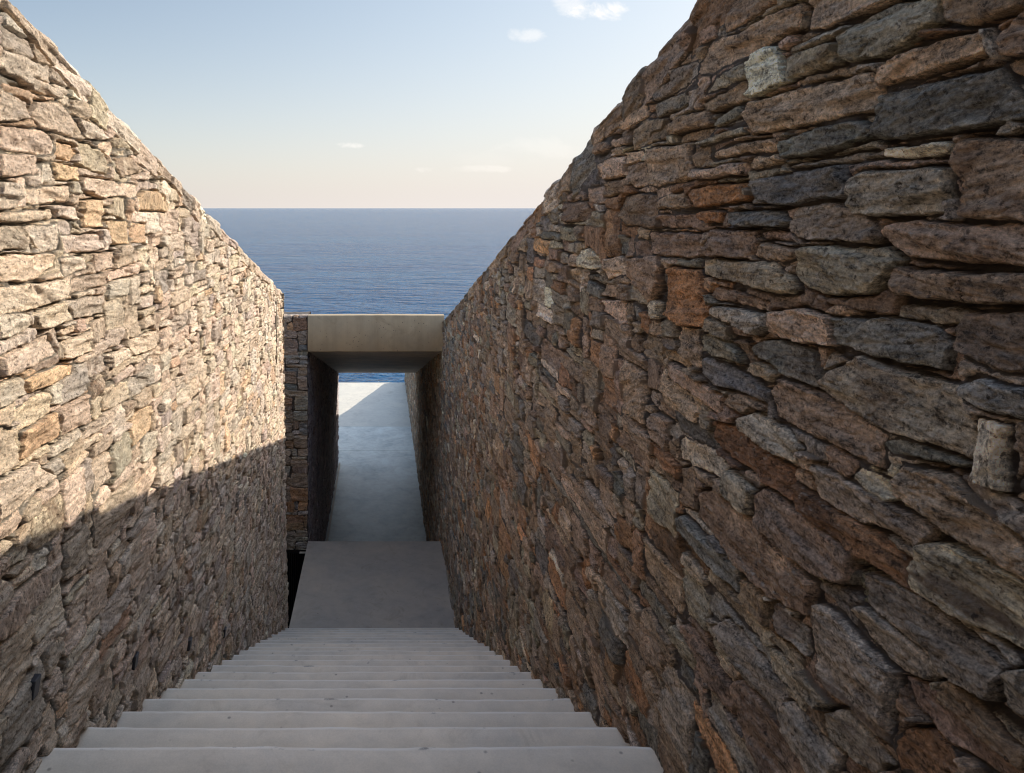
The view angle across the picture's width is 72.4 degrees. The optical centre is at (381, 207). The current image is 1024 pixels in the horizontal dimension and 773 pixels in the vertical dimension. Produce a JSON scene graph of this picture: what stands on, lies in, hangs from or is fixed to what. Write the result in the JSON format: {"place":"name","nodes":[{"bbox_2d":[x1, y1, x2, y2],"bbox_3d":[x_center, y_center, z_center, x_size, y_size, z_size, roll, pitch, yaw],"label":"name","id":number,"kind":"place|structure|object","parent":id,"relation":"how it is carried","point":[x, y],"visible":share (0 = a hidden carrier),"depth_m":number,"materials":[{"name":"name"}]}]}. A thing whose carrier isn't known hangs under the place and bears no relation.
{"place":"outdoors","nodes":[
{"label":"outdoors","id":0,"kind":"place"},
{"bbox_2d":[8,0,696,207],"label":"sky","id":1,"kind":"structure","parent":0,"point":[245,103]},
{"bbox_2d":[203,208,535,382],"bbox_3d":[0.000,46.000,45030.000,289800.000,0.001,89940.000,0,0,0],"label":"sea","id":2,"kind":"structure","parent":0,"point":[376,260],"depth_m":703.45,"materials":[{"name":"liquid"}]},
{"bbox_2d":[338,383,410,425],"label":"terrace","id":3,"kind":"structure","parent":0,"point":[373,404],"depth_m":21.67,"materials":[{"name":"concrete"}]},
{"bbox_2d":[325,426,425,540],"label":"passage floor","id":4,"kind":"structure","parent":0,"point":[377,497],"depth_m":15.18,"materials":[{"name":"concrete"}]},
{"bbox_2d":[308,352,338,540],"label":"passage wall","id":5,"kind":"structure","parent":4,"relation":"on","point":[323,418],"depth_m":11.96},
{"bbox_2d":[308,314,443,372],"bbox_3d":[-0.285,2.783,13.225,2.370,2.501,6.950,0,0,0],"label":"concrete canopy","id":6,"kind":"object","parent":5,"relation":"on","point":[376,343],"visible":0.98,"depth_m":9.75,"materials":[{"name":"beige concrete"}]},
{"bbox_2d":[326,463,339,540],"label":"floor kerb","id":7,"kind":"structure","parent":4,"relation":"on","point":[328,532],"depth_m":14.25,"materials":[{"name":"concrete"}]},
{"bbox_2d":[36,541,663,772],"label":"staircase","id":8,"kind":"structure","parent":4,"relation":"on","point":[371,659],"depth_m":3.01,"materials":[{"name":"concrete"}]},
{"bbox_3d":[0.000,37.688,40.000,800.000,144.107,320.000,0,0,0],"label":"hillside","id":9,"kind":"structure","parent":0,"visible":0},
{"bbox_2d":[404,0,1023,772],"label":"stone wall","id":10,"kind":"structure","parent":9,"relation":"on","point":[714,390],"depth_m":1.52,"materials":[{"name":"brown stone"}]},
{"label":"pit floor","id":11,"kind":"structure","parent":0,"visible":0},
{"bbox_2d":[0,0,288,772],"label":"stone wall","id":12,"kind":"structure","parent":11,"relation":"on","point":[143,500],"depth_m":2.74,"materials":[{"name":"beige stone"}]},
{"bbox_2d":[30,674,40,699],"bbox_3d":[-1.071,1.454,2.070,0.066,0.061,0.038,0,0,0],"label":"wall light","id":13,"kind":"object","parent":12,"relation":"attached to","point":[35,680],"visible":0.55,"depth_m":2.06,"materials":[{"name":"grey metal"}]},
{"bbox_2d":[132,651,138,669],"bbox_3d":[-1.070,1.931,2.910,0.066,0.061,0.038,0,0,0],"label":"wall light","id":14,"kind":"object","parent":12,"relation":"attached to","point":[135,661],"visible":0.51,"depth_m":2.89,"materials":[{"name":"grey metal"}]},
{"bbox_2d":[187,637,192,650],"bbox_3d":[-1.070,2.389,3.740,0.066,0.061,0.038,0,0,0],"label":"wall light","id":15,"kind":"object","parent":12,"relation":"attached to","point":[189,643],"visible":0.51,"depth_m":3.72,"materials":[{"name":"grey metal"}]},
{"bbox_2d":[286,549,305,627],"bbox_3d":[-1.867,5.574,9.857,1.625,1.331,0.125,0,0,0],"label":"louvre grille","id":16,"kind":"object","parent":11,"relation":"on","point":[295,558],"visible":0.11,"depth_m":9.81,"materials":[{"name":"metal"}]},
{"bbox_2d":[284,312,310,549],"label":"stone pier","id":17,"kind":"structure","parent":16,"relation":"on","point":[296,385],"depth_m":9.78,"materials":[{"name":"brown stone"}]}
]}

